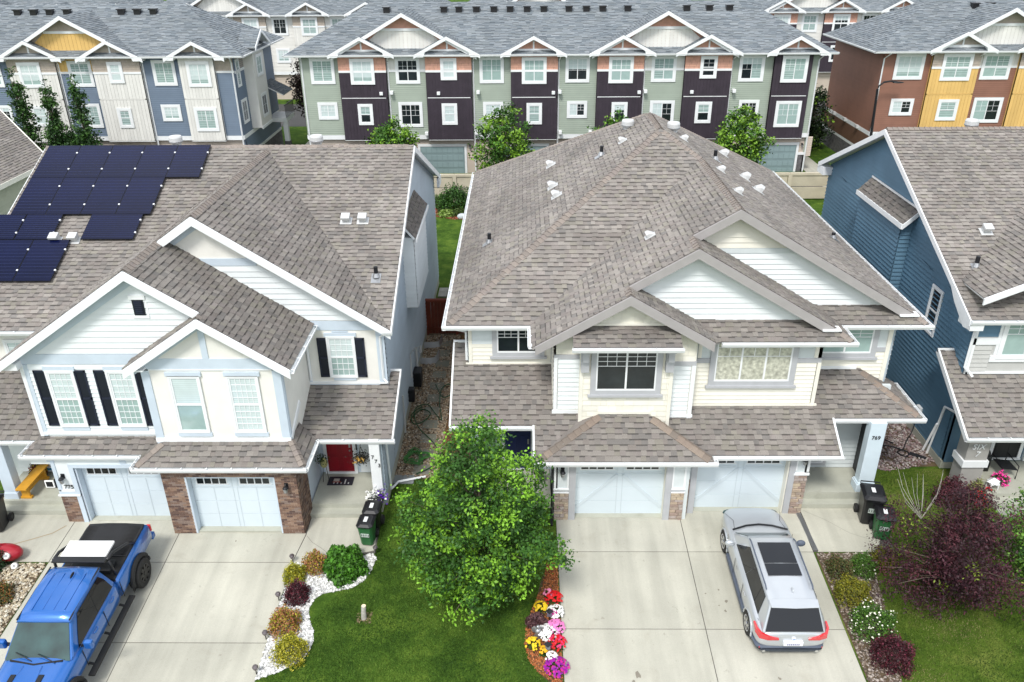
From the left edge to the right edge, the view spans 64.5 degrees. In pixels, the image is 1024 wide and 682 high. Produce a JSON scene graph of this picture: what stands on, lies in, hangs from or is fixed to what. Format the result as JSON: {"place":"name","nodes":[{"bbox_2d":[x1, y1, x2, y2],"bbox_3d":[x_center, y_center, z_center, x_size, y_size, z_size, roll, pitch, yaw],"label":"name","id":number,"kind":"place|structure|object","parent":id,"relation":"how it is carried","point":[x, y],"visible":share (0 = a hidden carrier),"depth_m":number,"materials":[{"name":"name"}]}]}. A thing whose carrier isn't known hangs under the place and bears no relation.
{"place":"outdoors","nodes":[
{"label":"outdoors","id":0,"kind":"place"},
{"bbox_2d":[0,109,42,214],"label":"beige house","id":1,"kind":"structure","parent":0,"point":[21,151],"depth_m":45.40,"materials":[{"name":"grey"}]},
{"bbox_2d":[0,514,382,681],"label":"driveway","id":2,"kind":"structure","parent":0,"point":[204,605],"depth_m":25.04,"materials":[{"name":"concrete"}]},
{"bbox_2d":[0,523,154,681],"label":"blue pickup","id":3,"kind":"object","parent":2,"relation":"on","point":[64,617],"visible":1,"depth_m":22.62,"materials":[{"name":"paint"}]},
{"bbox_2d":[356,514,378,544],"bbox_3d":[-4.743,6.188,26.680,0.551,0.949,0.760,3,30,6],"label":"wheeled bin","id":4,"kind":"object","parent":2,"relation":"on","point":[368,530],"visible":1,"depth_m":26.43,"materials":[{"name":"green plastic"}]},
{"bbox_2d":[362,498,384,530],"bbox_3d":[-4.638,5.852,27.181,0.572,0.988,0.784,2,30,4],"label":"wheeled bin","id":5,"kind":"object","parent":2,"relation":"on","point":[372,507],"visible":0.59,"depth_m":26.94,"materials":[{"name":"black plastic"}]},
{"bbox_2d":[255,479,563,681],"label":"lawn","id":6,"kind":"structure","parent":0,"point":[319,603],"depth_m":23.78,"materials":[{"name":"plant"}]},
{"bbox_2d":[255,553,376,679],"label":"white gravel","id":7,"kind":"structure","parent":6,"relation":"on","point":[266,664],"depth_m":24.47,"materials":[{"name":"gravel"}]},
{"bbox_2d":[266,603,302,640],"bbox_3d":[-6.697,8.155,23.846,1.095,0.806,1.048,0,27,1],"label":"spirea","id":8,"kind":"object","parent":7,"relation":"on","point":[288,617],"visible":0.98,"depth_m":23.72,"materials":[{"name":"orange plant"}]},
{"bbox_2d":[268,629,309,670],"bbox_3d":[-6.303,8.654,22.982,1.115,0.874,1.093,0,27,1],"label":"spirea","id":9,"kind":"object","parent":7,"relation":"on","point":[284,643],"visible":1,"depth_m":22.85,"materials":[{"name":"yellow plant"}]},
{"bbox_2d":[282,560,306,586],"bbox_3d":[-6.825,7.209,25.407,0.800,0.719,0.810,-6,27,-11],"label":"spirea","id":10,"kind":"object","parent":7,"relation":"on","point":[291,569],"visible":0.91,"depth_m":25.29,"materials":[{"name":"yellow plant"}]},
{"bbox_2d":[282,577,312,607],"bbox_3d":[-6.550,7.608,24.754,0.856,0.748,0.852,0,27,1],"label":"barberry","id":11,"kind":"object","parent":7,"relation":"on","point":[298,587],"visible":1,"depth_m":24.64,"materials":[{"name":"purple plant"}]},
{"bbox_2d":[301,548,327,576],"bbox_3d":[-6.286,6.946,25.785,0.874,0.787,0.859,5,27,10],"label":"spirea","id":12,"kind":"object","parent":7,"relation":"on","point":[313,559],"visible":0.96,"depth_m":25.64,"materials":[{"name":"orange plant"}]},
{"bbox_2d":[321,543,370,589],"bbox_3d":[-5.299,6.914,25.684,1.464,1.057,1.442,-21,33,-35],"label":"hydrangea","id":13,"kind":"object","parent":7,"relation":"on","point":[343,565],"visible":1,"depth_m":25.35,"materials":[{"name":"green plant"}]},
{"bbox_2d":[388,409,579,631],"bbox_3d":[-0.975,4.835,23.592,5.376,6.662,5.360,-11,29,-19],"label":"leafy tree","id":14,"kind":"object","parent":6,"relation":"on","point":[483,532],"visible":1,"depth_m":22.79,"materials":[{"name":"green plant"}]},
{"bbox_2d":[524,556,562,681],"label":"orange mulch","id":15,"kind":"object","parent":6,"relation":"on","point":[546,587],"visible":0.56,"depth_m":23.64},
{"bbox_2d":[394,334,460,477],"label":"river gravel","id":16,"kind":"structure","parent":0,"point":[415,432],"depth_m":33.95,"materials":[{"name":"gravel"}]},
{"bbox_2d":[403,384,450,473],"bbox_3d":[-3.371,3.367,32.839,1.605,0.138,6.647,0,27,1],"label":"garden hose","id":17,"kind":"object","parent":16,"relation":"on","point":[408,454],"visible":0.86,"depth_m":31.18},
{"bbox_2d":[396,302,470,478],"bbox_3d":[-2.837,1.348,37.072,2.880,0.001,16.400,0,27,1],"label":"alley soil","id":18,"kind":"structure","parent":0,"point":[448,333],"depth_m":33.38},
{"bbox_2d":[425,298,467,334],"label":"side gate","id":19,"kind":"structure","parent":18,"relation":"on","point":[434,325],"depth_m":39.86,"materials":[{"name":"brown wood"}]},
{"bbox_2d":[436,205,462,297],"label":"back lawn","id":20,"kind":"structure","parent":0,"point":[448,231],"depth_m":51.71,"materials":[{"name":"plant"}]},
{"bbox_2d":[437,182,468,211],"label":"bush","id":21,"kind":"object","parent":20,"relation":"on","point":[457,195],"visible":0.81,"depth_m":57.54,"materials":[{"name":"green plant"}]},
{"bbox_2d":[0,0,950,636],"bbox_3d":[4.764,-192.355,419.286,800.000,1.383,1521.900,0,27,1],"label":"ground","id":22,"kind":"structure","parent":0,"point":[298,136],"depth_m":72.29,"materials":[{"name":"concrete"}]},
{"bbox_2d":[0,66,45,150],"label":"columnar aspen","id":23,"kind":"object","parent":22,"relation":"on","point":[23,113],"visible":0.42,"depth_m":59.96,"materials":[{"name":"green plant"}]},
{"bbox_2d":[0,562,45,634],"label":"tan pebbles","id":24,"kind":"object","parent":22,"relation":"on","point":[22,580],"visible":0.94,"depth_m":25.49,"materials":[{"name":"gravel"}]},
{"bbox_2d":[36,79,70,147],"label":"columnar aspen","id":25,"kind":"object","parent":22,"relation":"on","point":[53,132],"visible":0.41,"depth_m":60.19,"materials":[{"name":"green plant"}]},
{"bbox_2d":[0,0,164,4],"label":"townhouse row","id":26,"kind":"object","parent":22,"relation":"on","point":[38,2],"visible":0.12,"depth_m":93.51,"materials":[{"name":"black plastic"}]},
{"bbox_2d":[64,71,103,144],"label":"columnar aspen","id":27,"kind":"object","parent":22,"relation":"on","point":[87,136],"visible":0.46,"depth_m":60.14,"materials":[{"name":"green plant"}]},
{"bbox_2d":[0,4,294,150],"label":"townhouse row","id":28,"kind":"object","parent":22,"relation":"on","point":[152,74],"visible":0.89,"depth_m":64.26,"materials":[{"name":"white plastic"}]},
{"bbox_2d":[15,62,44,87],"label":"window","id":29,"kind":"structure","parent":28,"relation":"in","point":[31,81],"depth_m":63.27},
{"bbox_2d":[66,61,95,86],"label":"window","id":30,"kind":"structure","parent":28,"relation":"in","point":[84,80],"depth_m":63.46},
{"bbox_2d":[150,60,177,85],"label":"window","id":31,"kind":"structure","parent":28,"relation":"in","point":[164,73],"depth_m":63.41,"materials":[{"name":"glass"}]},
{"bbox_2d":[185,61,211,86],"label":"window","id":32,"kind":"structure","parent":28,"relation":"in","point":[198,72],"depth_m":63.12,"materials":[{"name":"glass"}]},
{"bbox_2d":[193,108,219,130],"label":"window","id":33,"kind":"structure","parent":28,"relation":"in","point":[206,119],"depth_m":64.71,"materials":[{"name":"glass"}]},
{"bbox_2d":[0,134,440,532],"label":"duplex house","id":34,"kind":"structure","parent":22,"relation":"on","point":[231,338],"depth_m":27.21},
{"bbox_2d":[0,214,26,239],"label":"solar panel","id":35,"kind":"object","parent":34,"relation":"attached to","point":[10,225],"visible":1,"depth_m":30.42,"materials":[{"name":"glass"}]},
{"bbox_2d":[0,240,33,281],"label":"solar panel","id":36,"kind":"object","parent":34,"relation":"attached to","point":[13,253],"visible":1,"depth_m":29.39,"materials":[{"name":"glass"}]},
{"bbox_2d":[15,464,49,498],"bbox_3d":[-16.953,5.010,28.771,0.380,0.500,1.500,0,27,1],"label":"bench","id":37,"kind":"object","parent":34,"relation":"on","point":[37,473],"visible":1,"depth_m":28.61,"materials":[{"name":"yellow wood"}]},
{"bbox_2d":[11,178,63,214],"bbox_3d":[-18.350,-5.623,31.447,1.352,0.909,1.927,0,27,1],"label":"solar panel","id":38,"kind":"object","parent":34,"relation":"attached to","point":[37,195],"visible":1,"depth_m":31.40,"materials":[{"name":"glass"}]},
{"bbox_2d":[14,214,62,239],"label":"solar panel","id":39,"kind":"object","parent":34,"relation":"attached to","point":[37,226],"visible":1,"depth_m":30.35,"materials":[{"name":"glass"}]},
{"bbox_2d":[13,240,70,281],"bbox_3d":[-16.944,-2.914,29.286,1.367,0.890,1.887,0,27,1],"label":"solar panel","id":40,"kind":"object","parent":34,"relation":"attached to","point":[41,260],"visible":1,"depth_m":29.23,"materials":[{"name":"glass"}]},
{"bbox_2d":[31,145,81,177],"bbox_3d":[-18.337,-7.237,32.724,1.352,0.863,1.827,0,27,1],"label":"solar panel","id":41,"kind":"object","parent":34,"relation":"attached to","point":[56,161],"visible":1,"depth_m":32.68,"materials":[{"name":"glass"}]},
{"bbox_2d":[44,371,88,426],"bbox_3d":[-14.301,1.873,26.074,0.920,2.100,0.050,0,27,1],"label":"window","id":42,"kind":"structure","parent":34,"relation":"in","point":[62,385],"depth_m":26.06,"materials":[{"name":"glass"}]},
{"bbox_2d":[46,177,97,214],"bbox_3d":[-17.015,-5.625,31.431,1.352,0.909,1.927,0,27,1],"label":"solar panel","id":43,"kind":"object","parent":34,"relation":"attached to","point":[71,196],"visible":1,"depth_m":31.38,"materials":[{"name":"glass"}]},
{"bbox_2d":[65,145,113,177],"bbox_3d":[-17.002,-7.240,32.708,1.352,0.863,1.827,0,27,1],"label":"solar panel","id":44,"kind":"object","parent":34,"relation":"attached to","point":[89,161],"visible":1,"depth_m":32.67,"materials":[{"name":"glass"}]},
{"bbox_2d":[81,177,131,214],"bbox_3d":[-15.680,-5.628,31.415,1.352,0.909,1.927,0,27,1],"label":"solar panel","id":45,"kind":"object","parent":34,"relation":"attached to","point":[106,195],"visible":1,"depth_m":31.38,"materials":[{"name":"glass"}]},
{"bbox_2d":[80,214,143,239],"bbox_3d":[-14.928,-4.273,30.334,1.977,0.587,1.227,0,27,1],"label":"solar panel","id":46,"kind":"object","parent":34,"relation":"attached to","point":[112,226],"visible":1,"depth_m":30.29,"materials":[{"name":"glass"}]},
{"bbox_2d":[99,145,145,176],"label":"solar panel","id":47,"kind":"object","parent":34,"relation":"attached to","point":[122,161],"visible":1,"depth_m":32.66,"materials":[{"name":"glass"}]},
{"bbox_2d":[104,371,147,426],"bbox_3d":[-12.381,1.870,26.051,0.920,2.100,0.050,0,27,1],"label":"window","id":48,"kind":"structure","parent":34,"relation":"in","point":[124,393],"depth_m":26.04,"materials":[{"name":"glass"}]},
{"bbox_2d":[81,468,170,515],"bbox_3d":[-13.002,5.051,27.526,2.790,2.180,0.078,0,27,1],"label":"garage door","id":49,"kind":"structure","parent":34,"relation":"in","point":[112,491],"depth_m":27.55,"materials":[{"name":"paint"}]},
{"bbox_2d":[116,177,164,213],"bbox_3d":[-14.345,-5.630,31.398,1.352,0.909,1.927,0,27,1],"label":"solar panel","id":50,"kind":"object","parent":34,"relation":"attached to","point":[141,194],"visible":1,"depth_m":31.36,"materials":[{"name":"glass"}]},
{"bbox_2d":[132,145,177,177],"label":"solar panel","id":51,"kind":"object","parent":34,"relation":"attached to","point":[155,160],"visible":1,"depth_m":32.63,"materials":[{"name":"glass"}]},
{"bbox_2d":[166,145,210,177],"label":"solar panel","id":52,"kind":"object","parent":34,"relation":"attached to","point":[188,161],"visible":1,"depth_m":32.60,"materials":[{"name":"glass"}]},
{"bbox_2d":[167,376,210,432],"bbox_3d":[-10.186,2.012,25.605,1.000,2.100,0.050,0,27,1],"label":"window","id":53,"kind":"structure","parent":34,"relation":"in","point":[186,392],"depth_m":25.59,"materials":[{"name":"glass"}]},
{"bbox_2d":[191,478,280,525],"bbox_3d":[-9.118,5.294,26.989,2.810,2.180,0.078,0,27,1],"label":"garage door","id":54,"kind":"structure","parent":34,"relation":"in","point":[219,501],"depth_m":26.99,"materials":[{"name":"paint"}]},
{"bbox_2d":[225,376,266,432],"bbox_3d":[-8.366,2.009,25.582,1.000,2.100,0.050,0,27,1],"label":"window","id":55,"kind":"structure","parent":34,"relation":"in","point":[244,392],"depth_m":25.58,"materials":[{"name":"glass"}]},
{"bbox_2d":[326,444,354,470],"bbox_3d":[-6.191,3.826,29.055,0.940,2.080,0.105,0,27,1],"label":"front door","id":56,"kind":"structure","parent":34,"relation":"in","point":[337,453],"depth_m":29.27,"materials":[{"name":"red metal"}]},
{"bbox_2d":[325,336,357,377],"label":"window","id":57,"kind":"structure","parent":34,"relation":"in","point":[341,352],"depth_m":28.10,"materials":[{"name":"glass"}]},
{"bbox_2d":[284,58,304,117],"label":"dark tree","id":58,"kind":"object","parent":22,"relation":"on","point":[297,86],"visible":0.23,"depth_m":73.88,"materials":[{"name":"green plant"}]},
{"bbox_2d":[161,0,449,98],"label":"townhouse row","id":59,"kind":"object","parent":22,"relation":"on","point":[295,23],"visible":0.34,"depth_m":92.50,"materials":[{"name":"white plastic"}]},
{"bbox_2d":[364,115,419,145],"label":"lane tree","id":60,"kind":"object","parent":22,"relation":"on","point":[386,135],"visible":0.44,"depth_m":60.84,"materials":[{"name":"green plant"}]},
{"bbox_2d":[468,101,537,171],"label":"lane tree","id":61,"kind":"object","parent":22,"relation":"on","point":[504,132],"visible":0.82,"depth_m":60.61,"materials":[{"name":"green plant"}]},
{"bbox_2d":[282,0,839,172],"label":"townhouse row","id":62,"kind":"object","parent":22,"relation":"on","point":[441,78],"visible":0.74,"depth_m":63.59,"materials":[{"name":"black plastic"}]},
{"bbox_2d":[309,58,335,83],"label":"window","id":63,"kind":"structure","parent":62,"relation":"in","point":[322,71],"depth_m":63.22,"materials":[{"name":"glass"}]},
{"bbox_2d":[349,58,374,84],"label":"window","id":64,"kind":"structure","parent":62,"relation":"in","point":[357,64],"depth_m":62.91,"materials":[{"name":"glass"}]},
{"bbox_2d":[394,57,420,83],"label":"window","id":65,"kind":"structure","parent":62,"relation":"in","point":[401,63],"depth_m":63.12,"materials":[{"name":"white glass"}]},
{"bbox_2d":[398,102,423,126],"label":"window","id":66,"kind":"structure","parent":62,"relation":"in","point":[411,113],"depth_m":64.64,"materials":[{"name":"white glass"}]},
{"bbox_2d":[420,147,464,172],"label":"garage door","id":67,"kind":"structure","parent":62,"relation":"in","point":[444,159],"depth_m":66.49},
{"bbox_2d":[479,56,503,82],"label":"window","id":68,"kind":"structure","parent":62,"relation":"in","point":[491,68],"depth_m":63.05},
{"bbox_2d":[522,57,546,83],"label":"window","id":69,"kind":"structure","parent":62,"relation":"in","point":[528,63],"depth_m":62.73,"materials":[{"name":"glass"}]},
{"bbox_2d":[565,56,589,82],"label":"window","id":70,"kind":"structure","parent":62,"relation":"in","point":[577,69],"depth_m":62.98,"materials":[{"name":"white glass"}]},
{"bbox_2d":[608,56,633,82],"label":"window","id":71,"kind":"structure","parent":62,"relation":"in","point":[622,62],"depth_m":62.64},
{"bbox_2d":[649,100,674,120],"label":"window","id":72,"kind":"structure","parent":62,"relation":"in","point":[664,109],"depth_m":64.27,"materials":[{"name":"white glass"}]},
{"bbox_2d":[651,55,676,81],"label":"window","id":73,"kind":"structure","parent":62,"relation":"in","point":[660,61],"depth_m":62.85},
{"bbox_2d":[737,55,765,81],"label":"window","id":74,"kind":"structure","parent":62,"relation":"in","point":[751,67],"depth_m":62.81,"materials":[{"name":"white glass"}]},
{"bbox_2d":[758,145,796,171],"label":"garage door","id":75,"kind":"structure","parent":62,"relation":"in","point":[782,159],"depth_m":66.23,"materials":[{"name":"glass"}]},
{"bbox_2d":[773,101,801,126],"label":"window","id":76,"kind":"structure","parent":62,"relation":"in","point":[787,113],"depth_m":64.05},
{"bbox_2d":[780,55,809,82],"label":"window","id":77,"kind":"structure","parent":62,"relation":"in","point":[794,67],"depth_m":62.50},
{"bbox_2d":[434,172,827,200],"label":"precast fence","id":78,"kind":"object","parent":22,"relation":"on","point":[790,179],"visible":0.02,"depth_m":59.22,"materials":[{"name":"concrete"}]},
{"bbox_2d":[441,112,934,525],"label":"duplex house","id":79,"kind":"structure","parent":22,"relation":"on","point":[654,315],"depth_m":27.31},
{"bbox_2d":[505,431,530,467],"bbox_3d":[0.212,3.720,29.209,0.940,2.120,0.105,0,27,1],"label":"front door","id":80,"kind":"structure","parent":79,"relation":"in","point":[522,440],"depth_m":29.22,"materials":[{"name":"blue metal"}]},
{"bbox_2d":[490,330,546,358],"bbox_3d":[0.218,-0.019,27.781,1.960,1.400,0.100,0,27,1],"label":"window","id":81,"kind":"structure","parent":79,"relation":"in","point":[506,344],"depth_m":27.93,"materials":[{"name":"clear glass"}]},
{"bbox_2d":[575,467,664,512],"bbox_3d":[3.627,4.937,27.424,2.990,2.272,0.043,0,27,1],"label":"garage door","id":82,"kind":"structure","parent":79,"relation":"in","point":[598,489],"depth_m":27.47,"materials":[{"name":"paint"}]},
{"bbox_2d":[587,353,663,397],"bbox_3d":[3.679,0.993,26.069,2.440,1.860,0.100,0,27,1],"label":"window","id":83,"kind":"structure","parent":79,"relation":"in","point":[613,375],"depth_m":26.16,"materials":[{"name":"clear glass"}]},
{"bbox_2d":[693,461,785,506],"bbox_3d":[7.736,4.772,27.686,3.000,2.272,0.043,0,27,1],"label":"garage door","id":84,"kind":"structure","parent":79,"relation":"in","point":[732,483],"depth_m":27.75,"materials":[{"name":"paint"}]},
{"bbox_2d":[705,343,799,387],"bbox_3d":[7.951,0.650,26.654,3.010,2.040,0.100,0,27,1],"label":"window","id":85,"kind":"structure","parent":79,"relation":"in","point":[730,367],"depth_m":26.80,"materials":[{"name":"glass"}]},
{"bbox_2d":[822,330,880,359],"bbox_3d":[11.402,-0.025,27.652,2.330,1.490,0.100,0,27,1],"label":"window","id":86,"kind":"structure","parent":79,"relation":"in","point":[868,340],"depth_m":27.85,"materials":[{"name":"glass"}]},
{"bbox_2d":[713,104,778,164],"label":"lane tree","id":87,"kind":"object","parent":22,"relation":"on","point":[752,140],"visible":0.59,"depth_m":60.21,"materials":[{"name":"green plant"}]},
{"bbox_2d":[809,85,835,149],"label":"dark tree","id":88,"kind":"object","parent":22,"relation":"on","point":[816,123],"visible":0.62,"depth_m":72.03,"materials":[{"name":"green plant"}]},
{"bbox_2d":[747,0,922,94],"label":"townhouse row","id":89,"kind":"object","parent":22,"relation":"on","point":[816,19],"visible":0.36,"depth_m":91.56,"materials":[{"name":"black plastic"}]},
{"bbox_2d":[817,118,1023,518],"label":"blue house","id":90,"kind":"structure","parent":22,"relation":"on","point":[927,223],"depth_m":30.67,"materials":[{"name":"wood"}]},
{"bbox_2d":[925,284,943,337],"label":"window","id":91,"kind":"structure","parent":90,"relation":"in","point":[936,289],"depth_m":30.54,"materials":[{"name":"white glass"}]},
{"bbox_2d":[996,325,1023,358],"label":"window","id":92,"kind":"structure","parent":90,"relation":"in","point":[1011,346],"depth_m":28.02,"materials":[{"name":"glass"}]},
{"bbox_2d":[820,0,1023,152],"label":"townhouse row","id":93,"kind":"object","parent":22,"relation":"on","point":[953,63],"visible":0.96,"depth_m":63.88,"materials":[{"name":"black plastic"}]},
{"bbox_2d":[892,53,926,79],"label":"window","id":94,"kind":"structure","parent":93,"relation":"in","point":[908,66],"depth_m":62.92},
{"bbox_2d":[934,99,959,120],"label":"window","id":95,"kind":"structure","parent":93,"relation":"in","point":[946,108],"depth_m":64.08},
{"bbox_2d":[939,53,974,80],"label":"window","id":96,"kind":"structure","parent":93,"relation":"in","point":[962,59],"depth_m":62.59,"materials":[{"name":"glass"}]},
{"bbox_2d":[970,97,1003,122],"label":"window","id":97,"kind":"structure","parent":93,"relation":"in","point":[985,109],"depth_m":64.33,"materials":[{"name":"white glass"}]},
{"bbox_2d":[978,53,1013,79],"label":"window","id":98,"kind":"structure","parent":93,"relation":"in","point":[990,59],"depth_m":62.82,"materials":[{"name":"glass"}]},
{"bbox_2d":[556,508,893,681],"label":"driveway","id":99,"kind":"structure","parent":0,"point":[635,597],"depth_m":24.57,"materials":[{"name":"concrete"}]},
{"bbox_2d":[720,508,828,651],"bbox_3d":[7.843,6.809,24.684,2.493,1.821,5.374,0,32,1],"label":"silver suv","id":100,"kind":"object","parent":99,"relation":"on","point":[781,610],"visible":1,"depth_m":23.34,"materials":[{"name":"paint"}]},
{"bbox_2d":[853,480,887,523],"bbox_3d":[12.048,5.465,27.306,0.734,1.259,1.021,4,30,10],"label":"wheeled bin","id":101,"kind":"object","parent":99,"relation":"on","point":[871,496],"visible":0.79,"depth_m":27.00,"materials":[{"name":"black plastic"}]},
{"bbox_2d":[869,504,896,539],"bbox_3d":[12.202,5.969,26.715,0.626,1.017,0.831,6,30,13],"label":"wheeled bin","id":102,"kind":"object","parent":99,"relation":"on","point":[878,517],"visible":0.77,"depth_m":26.47,"materials":[{"name":"green plastic"}]},
{"bbox_2d":[816,552,901,681],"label":"bed pebbles","id":103,"kind":"object","parent":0,"point":[864,652],"visible":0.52,"depth_m":23.87,"materials":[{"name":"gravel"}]},
{"bbox_2d":[822,553,854,581],"bbox_3d":[10.328,7.041,25.526,0.946,0.605,0.952,0,27,1],"label":"shrub","id":104,"kind":"object","parent":103,"relation":"on","point":[839,561],"visible":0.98,"depth_m":25.43,"materials":[{"name":"green plant"}]},
{"bbox_2d":[830,572,872,610],"bbox_3d":[10.392,7.521,24.621,1.247,0.757,1.265,0,27,1],"label":"shrub","id":105,"kind":"object","parent":103,"relation":"on","point":[852,585],"visible":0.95,"depth_m":24.52,"materials":[{"name":"yellow plant"}]},
{"bbox_2d":[847,550,879,580],"bbox_3d":[11.075,6.955,25.512,0.952,0.767,0.958,19,33,33],"label":"shrub","id":106,"kind":"object","parent":103,"relation":"on","point":[860,559],"visible":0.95,"depth_m":25.42,"materials":[{"name":"green plant"}]},
{"bbox_2d":[848,599,897,644],"bbox_3d":[10.579,8.075,23.654,1.446,0.893,1.463,6,28,12],"label":"potentilla","id":107,"kind":"object","parent":103,"relation":"on","point":[879,612],"visible":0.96,"depth_m":23.50,"materials":[{"name":"green plant"}]},
{"bbox_2d":[869,628,916,679],"bbox_3d":[10.702,8.590,22.724,1.305,1.007,1.302,10,29,20],"label":"barberry","id":108,"kind":"object","parent":103,"relation":"on","point":[879,644],"visible":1,"depth_m":22.58,"materials":[{"name":"purple plant"}]},
{"bbox_2d":[877,423,934,470],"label":"red gravel","id":109,"kind":"structure","parent":0,"point":[900,458],"depth_m":31.10,"materials":[{"name":"gravel"}]},
{"bbox_2d":[814,468,1023,681],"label":"dry lawn","id":110,"kind":"structure","parent":0,"point":[972,614],"depth_m":23.85,"materials":[{"name":"plant"}]},
{"bbox_2d":[857,478,1023,621],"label":"plum tree","id":111,"kind":"object","parent":110,"relation":"on","point":[958,534],"visible":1,"depth_m":23.21,"materials":[{"name":"purple plant"}]},
{"bbox_2d":[989,487,1023,586],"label":"green tree","id":112,"kind":"object","parent":110,"relation":"on","point":[1020,546],"visible":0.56,"depth_m":25.07,"materials":[{"name":"green plant"}]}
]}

